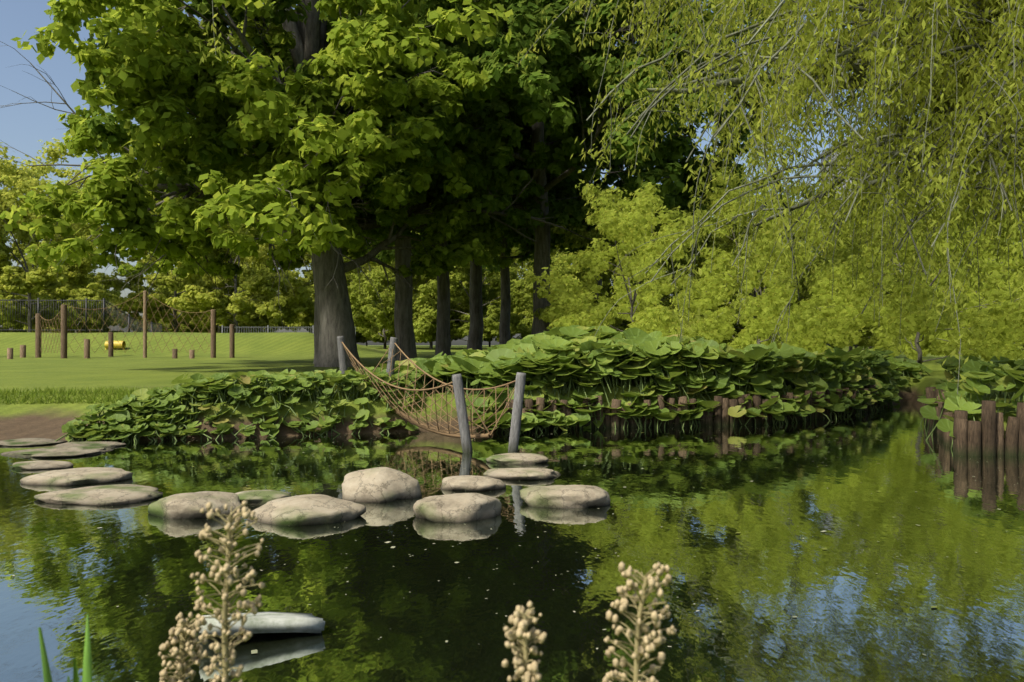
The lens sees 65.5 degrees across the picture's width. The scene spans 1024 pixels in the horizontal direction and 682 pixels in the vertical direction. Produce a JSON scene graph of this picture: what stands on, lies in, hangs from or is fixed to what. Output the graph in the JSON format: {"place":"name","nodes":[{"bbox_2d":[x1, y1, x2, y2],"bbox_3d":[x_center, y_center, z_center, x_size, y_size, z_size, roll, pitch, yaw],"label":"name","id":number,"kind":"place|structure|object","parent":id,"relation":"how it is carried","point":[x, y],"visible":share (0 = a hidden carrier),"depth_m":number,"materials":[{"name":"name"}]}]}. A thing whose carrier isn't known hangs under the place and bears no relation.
{"place":"outdoors","nodes":[
{"label":"outdoors","id":0,"kind":"place"},
{"bbox_2d":[0,0,940,344],"label":"sky","id":1,"kind":"structure","parent":0,"point":[22,126],"materials":[{"name":"blue"}]},
{"bbox_2d":[0,402,1023,681],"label":"pond water","id":2,"kind":"structure","parent":0,"point":[858,598],"depth_m":5.18,"materials":[{"name":"green liquid"}]},
{"bbox_2d":[199,612,324,635],"bbox_3d":[-1.239,1.388,3.916,0.568,0.086,0.400,7,-17,-22],"label":"stone","id":3,"kind":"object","parent":2,"relation":"in","point":[272,622],"depth_m":3.78,"materials":[{"name":"white stone"}]},
{"bbox_2d":[13,426,1017,681],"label":"pond specks","id":4,"kind":"object","parent":2,"relation":"on","point":[515,532],"visible":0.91,"depth_m":5.64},
{"bbox_2d":[0,332,1023,452],"bbox_3d":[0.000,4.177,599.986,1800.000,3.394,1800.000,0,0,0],"label":"ground","id":5,"kind":"structure","parent":0,"point":[270,353],"depth_m":21.14,"materials":[{"name":"green plant"}]},
{"bbox_2d":[0,322,24,331],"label":"shrub","id":6,"kind":"object","parent":5,"relation":"on","point":[4,328],"depth_m":100.95,"materials":[{"name":"green plant"}]},
{"bbox_2d":[0,186,68,328],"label":"tree","id":7,"kind":"object","parent":5,"relation":"on","point":[16,251],"depth_m":116.91,"materials":[{"name":"green plant"}]},
{"bbox_2d":[3,255,85,332],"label":"tree","id":8,"kind":"object","parent":5,"relation":"on","point":[18,325],"depth_m":98.27,"materials":[{"name":"green plant"}]},
{"bbox_2d":[0,133,94,325],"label":"tree","id":9,"kind":"object","parent":5,"relation":"on","point":[8,168],"depth_m":74.42,"materials":[{"name":"green plant"}]},
{"bbox_2d":[0,298,102,331],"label":"fence","id":10,"kind":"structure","parent":5,"relation":"on","point":[38,300],"depth_m":43.55,"materials":[{"name":"black metal"}]},
{"bbox_2d":[0,158,106,331],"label":"tree","id":11,"kind":"object","parent":5,"relation":"on","point":[33,282],"depth_m":65.69,"materials":[{"name":"green plant"}]},
{"bbox_2d":[38,613,91,681],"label":"leaf tuft","id":12,"kind":"object","parent":5,"relation":"on","point":[87,669],"visible":1,"depth_m":1.55,"materials":[{"name":"green plant"}]},
{"bbox_2d":[10,170,120,332],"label":"tree","id":13,"kind":"object","parent":5,"relation":"on","point":[118,292],"depth_m":114.61,"materials":[{"name":"green plant"}]},
{"bbox_2d":[23,221,125,332],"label":"tree","id":14,"kind":"object","parent":5,"relation":"on","point":[74,281],"depth_m":93.10,"materials":[{"name":"green plant"}]},
{"bbox_2d":[52,270,123,332],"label":"tree","id":15,"kind":"object","parent":5,"relation":"on","point":[90,277],"depth_m":101.01,"materials":[{"name":"green plant"}]},
{"bbox_2d":[104,341,125,349],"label":"yellow play tunnel","id":16,"kind":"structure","parent":5,"relation":"on","point":[117,344],"depth_m":40.87,"materials":[{"name":"paint"}]},
{"bbox_2d":[7,291,234,358],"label":"wooden posts","id":17,"kind":"object","parent":5,"relation":"on","point":[38,326],"visible":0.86,"depth_m":37.89,"materials":[{"name":"brown wood"}]},
{"bbox_2d":[38,292,210,352],"bbox_3d":[-18.425,-0.923,37.506,8.361,2.977,1.025,0,0,0],"label":"rope net","id":18,"kind":"object","parent":17,"relation":"attached to","point":[120,327],"visible":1,"depth_m":37.79,"materials":[{"name":"brown fabric"}]},
{"bbox_2d":[103,298,161,331],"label":"fence","id":19,"kind":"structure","parent":5,"relation":"on","point":[105,302],"depth_m":45.59,"materials":[{"name":"black metal"}]},
{"bbox_2d":[132,278,200,332],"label":"tree","id":20,"kind":"object","parent":5,"relation":"on","point":[183,325],"depth_m":97.78,"materials":[{"name":"green plant"}]},
{"bbox_2d":[94,192,239,331],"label":"tree","id":21,"kind":"object","parent":5,"relation":"on","point":[107,281],"depth_m":74.82,"materials":[{"name":"green plant"}]},
{"bbox_2d":[135,277,203,331],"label":"tree","id":22,"kind":"object","parent":5,"relation":"on","point":[178,295],"visible":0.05,"depth_m":113.40,"materials":[{"name":"green plant"}]},
{"bbox_2d":[164,618,202,681],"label":"flower stem","id":23,"kind":"object","parent":5,"relation":"on","point":[182,653],"visible":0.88,"depth_m":1.72,"materials":[{"name":"plant"}]},
{"bbox_2d":[158,612,207,681],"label":"dried spike heads","id":24,"kind":"object","parent":23,"relation":"attached to","point":[173,651],"visible":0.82,"depth_m":1.71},
{"bbox_2d":[147,254,244,332],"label":"tree","id":25,"kind":"object","parent":5,"relation":"on","point":[163,274],"visible":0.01,"depth_m":136.49,"materials":[{"name":"green plant"}]},
{"bbox_2d":[0,384,428,404],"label":"shore grass","id":26,"kind":"structure","parent":5,"relation":"on","point":[100,391],"depth_m":13.74,"materials":[{"name":"green plant"}]},
{"bbox_2d":[159,223,284,332],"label":"tree","id":27,"kind":"object","parent":5,"relation":"on","point":[253,320],"depth_m":98.99,"materials":[{"name":"green plant"}]},
{"bbox_2d":[151,213,302,332],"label":"tree","id":28,"kind":"object","parent":5,"relation":"on","point":[203,298],"depth_m":69.71,"materials":[{"name":"green plant"}]},
{"bbox_2d":[194,505,262,681],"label":"flower stem","id":29,"kind":"object","parent":5,"relation":"on","point":[226,650],"visible":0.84,"depth_m":1.60,"materials":[{"name":"plant"}]},
{"bbox_2d":[190,501,264,681],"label":"dried spike heads","id":30,"kind":"object","parent":29,"relation":"attached to","point":[247,512],"visible":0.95,"depth_m":1.59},
{"bbox_2d":[191,264,282,332],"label":"tree","id":31,"kind":"object","parent":5,"relation":"on","point":[254,330],"depth_m":103.63,"materials":[{"name":"green plant"}]},
{"bbox_2d":[199,259,281,332],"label":"tree","id":32,"kind":"object","parent":5,"relation":"on","point":[245,265],"depth_m":137.13,"materials":[{"name":"green plant"}]},
{"bbox_2d":[55,371,431,442],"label":"plant stems","id":33,"kind":"object","parent":5,"relation":"on","point":[318,391],"visible":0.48,"depth_m":12.42,"materials":[{"name":"green plant"}]},
{"bbox_2d":[61,365,430,441],"bbox_3d":[-3.997,0.965,13.133,5.764,1.059,2.427,0,0,-18],"label":"butterbur","id":34,"kind":"object","parent":5,"relation":"on","point":[138,398],"visible":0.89,"depth_m":12.33,"materials":[{"name":"green plant"}]},
{"bbox_2d":[0,0,513,366],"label":"chestnut","id":35,"kind":"object","parent":5,"relation":"on","point":[352,153],"depth_m":21.39,"materials":[{"name":"green plant"}]},
{"bbox_2d":[224,226,311,331],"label":"tree","id":36,"kind":"object","parent":5,"relation":"on","point":[241,264],"depth_m":110.42,"materials":[{"name":"green plant"}]},
{"bbox_2d":[222,325,355,334],"bbox_3d":[-15.516,-0.201,55.500,9.112,1.788,0.088,0,0,-6],"label":"fence","id":37,"kind":"object","parent":5,"relation":"on","point":[275,327],"visible":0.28,"depth_m":55.35,"materials":[{"name":"grey metal"}]},
{"bbox_2d":[0,438,610,525],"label":"stepping stones","id":38,"kind":"object","parent":5,"relation":"on","point":[371,485],"visible":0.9,"depth_m":7.08,"materials":[{"name":"grey stone"}]},
{"bbox_2d":[44,0,573,363],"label":"tree","id":39,"kind":"object","parent":5,"relation":"on","point":[118,136],"depth_m":25.52,"materials":[{"name":"green plant"}]},
{"bbox_2d":[260,235,362,330],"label":"tree","id":40,"kind":"object","parent":5,"relation":"on","point":[300,324],"depth_m":101.73,"materials":[{"name":"green plant"}]},
{"bbox_2d":[260,259,383,328],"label":"tree","id":41,"kind":"object","parent":5,"relation":"on","point":[304,299],"depth_m":77.21,"materials":[{"name":"green plant"}]},
{"bbox_2d":[282,239,380,325],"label":"tree","id":42,"kind":"object","parent":5,"relation":"on","point":[299,317],"depth_m":100.10,"materials":[{"name":"green plant"}]},
{"bbox_2d":[356,331,383,345],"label":"shrub","id":43,"kind":"object","parent":5,"relation":"on","point":[360,337],"depth_m":109.12,"materials":[{"name":"green plant"}]},
{"bbox_2d":[73,0,700,360],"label":"tree","id":44,"kind":"object","parent":5,"relation":"on","point":[544,94],"depth_m":26.23,"materials":[{"name":"green plant"}]},
{"bbox_2d":[343,250,451,348],"bbox_3d":[-9.929,-4.010,63.986,10.503,9.955,9.583,0,0,-24],"label":"tree","id":45,"kind":"object","parent":5,"relation":"on","point":[367,328],"depth_m":61.61,"materials":[{"name":"green plant"}]},
{"bbox_2d":[348,275,466,304],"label":"tree","id":46,"kind":"object","parent":5,"relation":"on","point":[452,290],"visible":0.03,"depth_m":84.77,"materials":[{"name":"green plant"}]},
{"bbox_2d":[365,281,456,341],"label":"tree","id":47,"kind":"object","parent":5,"relation":"on","point":[368,339],"depth_m":101.03,"materials":[{"name":"green plant"}]},
{"bbox_2d":[337,336,525,452],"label":"wooden posts","id":48,"kind":"object","parent":5,"relation":"on","point":[461,409],"visible":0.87,"depth_m":10.39,"materials":[{"name":"grey wood"}]},
{"bbox_2d":[342,342,515,438],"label":"rope bridge","id":49,"kind":"structure","parent":48,"relation":"attached to","point":[422,425],"depth_m":11.80,"materials":[{"name":"brown fabric"}]},
{"bbox_2d":[376,231,500,348],"bbox_3d":[-6.572,-4.422,65.147,10.427,10.832,11.429,0,0,-36],"label":"shrub","id":50,"kind":"object","parent":5,"relation":"on","point":[428,291],"depth_m":62.75,"materials":[{"name":"green plant"}]},
{"bbox_2d":[208,0,669,355],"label":"tree","id":51,"kind":"object","parent":5,"relation":"on","point":[489,164],"depth_m":33.75,"materials":[{"name":"green plant"}]},
{"bbox_2d":[415,277,467,342],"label":"tree","id":52,"kind":"object","parent":5,"relation":"on","point":[459,337],"depth_m":108.48,"materials":[{"name":"green plant"}]},
{"bbox_2d":[413,281,497,346],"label":"tree","id":53,"kind":"object","parent":5,"relation":"on","point":[414,290],"depth_m":101.13,"materials":[{"name":"green plant"}]},
{"bbox_2d":[268,2,671,349],"bbox_3d":[-3.912,-13.486,41.186,20.173,29.135,25.006,0,0,-36],"label":"tree","id":54,"kind":"object","parent":5,"relation":"on","point":[556,240],"depth_m":39.66,"materials":[{"name":"green plant"}]},
{"bbox_2d":[412,244,550,342],"bbox_3d":[-3.249,-4.539,61.974,11.737,11.124,10.708,0,0,-9],"label":"shrub","id":55,"kind":"object","parent":5,"relation":"on","point":[424,325],"depth_m":60.70,"materials":[{"name":"green plant"}]},
{"bbox_2d":[466,265,521,346],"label":"tree","id":56,"kind":"object","parent":5,"relation":"on","point":[491,338],"depth_m":106.42,"materials":[{"name":"green plant"}]},
{"bbox_2d":[509,608,538,681],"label":"plant stem","id":57,"kind":"object","parent":5,"relation":"on","point":[523,657],"visible":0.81,"depth_m":1.43,"materials":[{"name":"plant"}]},
{"bbox_2d":[501,601,546,681],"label":"dried spike heads","id":58,"kind":"object","parent":57,"relation":"attached to","point":[532,674],"visible":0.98,"depth_m":1.42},
{"bbox_2d":[361,22,691,343],"bbox_3d":[-0.066,-12.855,43.113,22.414,27.827,21.822,0,0,-40],"label":"tree","id":59,"kind":"object","parent":5,"relation":"on","point":[504,329],"depth_m":43.79,"materials":[{"name":"green plant"}]},
{"bbox_2d":[490,246,563,318],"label":"tree","id":60,"kind":"object","parent":5,"relation":"on","point":[513,273],"depth_m":120.30,"materials":[{"name":"green plant"}]},
{"bbox_2d":[497,254,573,341],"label":"tree","id":61,"kind":"object","parent":5,"relation":"on","point":[527,328],"depth_m":69.62,"materials":[{"name":"green plant"}]},
{"bbox_2d":[509,251,564,318],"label":"tree","id":62,"kind":"object","parent":5,"relation":"on","point":[524,269],"visible":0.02,"depth_m":103.51,"materials":[{"name":"green plant"}]},
{"bbox_2d":[270,0,805,334],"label":"tree","id":63,"kind":"object","parent":5,"relation":"on","point":[674,163],"depth_m":27.67,"materials":[{"name":"green plant"}]},
{"bbox_2d":[490,241,589,327],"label":"tree","id":64,"kind":"object","parent":5,"relation":"on","point":[516,253],"depth_m":94.17,"materials":[{"name":"green plant"}]},
{"bbox_2d":[199,0,1023,401],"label":"willow","id":65,"kind":"object","parent":5,"relation":"on","point":[939,80],"depth_m":11.20,"materials":[{"name":"green plant"}]},
{"bbox_2d":[482,0,751,301],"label":"tree","id":66,"kind":"object","parent":5,"relation":"on","point":[529,246],"depth_m":41.48,"materials":[{"name":"green plant"}]},
{"bbox_2d":[570,264,664,327],"bbox_3d":[8.941,-3.871,63.492,9.298,9.660,10.192,0,0,7],"label":"tree","id":67,"kind":"object","parent":5,"relation":"on","point":[604,282],"depth_m":64.09,"materials":[{"name":"green plant"}]},
{"bbox_2d":[523,181,720,342],"bbox_3d":[3.562,-1.785,22.719,5.510,5.763,5.458,0,0,-37],"label":"tree","id":68,"kind":"object","parent":5,"relation":"on","point":[626,226],"depth_m":22.31,"materials":[{"name":"green plant"}]},
{"bbox_2d":[533,193,740,331],"bbox_3d":[4.784,-2.676,33.054,7.951,7.536,7.254,0,0,-26],"label":"shrub","id":69,"kind":"object","parent":5,"relation":"on","point":[577,243],"depth_m":32.47,"materials":[{"name":"green plant"}]},
{"bbox_2d":[608,568,670,681],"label":"plant stem","id":70,"kind":"object","parent":5,"relation":"on","point":[637,633],"visible":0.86,"depth_m":1.47,"materials":[{"name":"plant"}]},
{"bbox_2d":[602,561,676,681],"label":"buds","id":71,"kind":"object","parent":70,"relation":"attached to","point":[623,604],"visible":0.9,"depth_m":1.46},
{"bbox_2d":[466,340,901,431],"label":"leafy plants","id":72,"kind":"object","parent":5,"relation":"on","point":[648,350],"visible":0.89,"depth_m":14.08,"materials":[{"name":"green plant"}]},
{"bbox_2d":[469,350,899,433],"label":"butterbur stalks","id":73,"kind":"object","parent":5,"relation":"on","point":[639,422],"visible":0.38,"depth_m":13.93,"materials":[{"name":"green plant"}]},
{"bbox_2d":[496,384,882,431],"bbox_3d":[4.299,1.402,14.796,9.743,0.963,1.487,0,0,-30],"label":"wooden palisade","id":74,"kind":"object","parent":5,"relation":"on","point":[722,417],"depth_m":13.82,"materials":[{"name":"brown wood"}]},
{"bbox_2d":[645,228,738,335],"bbox_3d":[14.345,-3.911,59.367,9.437,9.803,10.344,0,0,3],"label":"tree","id":75,"kind":"object","parent":5,"relation":"on","point":[698,261],"depth_m":58.61,"materials":[{"name":"green plant"}]},
{"bbox_2d":[661,198,752,312],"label":"tree","id":76,"kind":"object","parent":5,"relation":"on","point":[692,265],"visible":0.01,"depth_m":117.69,"materials":[{"name":"green plant"}]},
{"bbox_2d":[681,215,777,339],"bbox_3d":[17.088,-4.429,61.834,11.477,10.878,10.471,0,0,37],"label":"tree","id":77,"kind":"object","parent":5,"relation":"on","point":[696,267],"depth_m":60.21,"materials":[{"name":"green plant"}]},
{"bbox_2d":[671,177,845,347],"bbox_3d":[9.165,-2.449,30.139,6.827,7.092,7.483,0,0,16],"label":"shrub","id":78,"kind":"object","parent":5,"relation":"on","point":[727,240],"depth_m":28.92,"materials":[{"name":"green plant"}]},
{"bbox_2d":[646,163,880,357],"bbox_3d":[7.656,-1.997,23.919,6.548,6.206,5.974,0,0,-6],"label":"tree","id":79,"kind":"object","parent":5,"relation":"on","point":[813,331],"depth_m":23.32,"materials":[{"name":"green plant"}]},
{"bbox_2d":[807,223,856,275],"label":"tree","id":80,"kind":"object","parent":5,"relation":"on","point":[833,245],"depth_m":115.41,"materials":[{"name":"green plant"}]},
{"bbox_2d":[752,184,921,351],"bbox_3d":[14.154,-2.677,32.858,7.951,7.536,7.254,0,0,9],"label":"shrub","id":81,"kind":"object","parent":5,"relation":"on","point":[871,341],"depth_m":32.03,"materials":[{"name":"green plant"}]},
{"bbox_2d":[824,233,900,347],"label":"tree","id":82,"kind":"object","parent":5,"relation":"on","point":[868,334],"depth_m":67.73,"materials":[{"name":"green plant"}]},
{"bbox_2d":[858,260,937,334],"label":"tree","id":83,"kind":"object","parent":5,"relation":"on","point":[891,285],"depth_m":64.89,"materials":[{"name":"green plant"}]},
{"bbox_2d":[808,173,1023,370],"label":"tree","id":84,"kind":"object","parent":5,"relation":"on","point":[999,329],"depth_m":21.53,"materials":[{"name":"green plant"}]},
{"bbox_2d":[820,132,1023,346],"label":"apartment block","id":85,"kind":"structure","parent":5,"relation":"on","point":[826,157],"depth_m":126.46,"materials":[{"name":"concrete"}]},
{"bbox_2d":[863,186,1023,348],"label":"shrub","id":86,"kind":"object","parent":5,"relation":"on","point":[1008,283],"depth_m":33.39,"materials":[{"name":"green plant"}]},
{"bbox_2d":[873,170,1023,356],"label":"shrub","id":87,"kind":"object","parent":5,"relation":"on","point":[972,302],"depth_m":25.27,"materials":[{"name":"green plant"}]},
{"bbox_2d":[917,355,1023,437],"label":"butterbur","id":88,"kind":"object","parent":5,"relation":"on","point":[974,368],"visible":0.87,"depth_m":11.07,"materials":[{"name":"green plant"}]},
{"bbox_2d":[920,363,1023,448],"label":"butterbur stalks","id":89,"kind":"object","parent":5,"relation":"on","point":[1021,396],"visible":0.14,"depth_m":11.31,"materials":[{"name":"green plant"}]},
{"bbox_2d":[923,387,1023,455],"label":"pile wall","id":90,"kind":"structure","parent":5,"relation":"on","point":[984,436],"depth_m":10.11,"materials":[{"name":"brown wood"}]},
{"bbox_2d":[192,432,1012,607],"bbox_3d":[0.066,1.441,8.629,13.649,0.015,9.271,0,0,0],"label":"floating debris","id":91,"kind":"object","parent":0,"point":[740,532],"depth_m":6.69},
{"bbox_2d":[366,325,932,428],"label":"leafy plants","id":92,"kind":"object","parent":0,"point":[543,348],"depth_m":14.40,"materials":[{"name":"green plant"}]},
{"bbox_2d":[419,337,929,428],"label":"butterbur stalks","id":93,"kind":"object","parent":92,"relation":"on","point":[466,384],"visible":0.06,"depth_m":14.10,"materials":[{"name":"green plant"}]},
{"bbox_2d":[868,144,1022,345],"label":"apartment block windows","id":94,"kind":"structure","parent":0,"point":[919,206],"depth_m":120.03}
]}

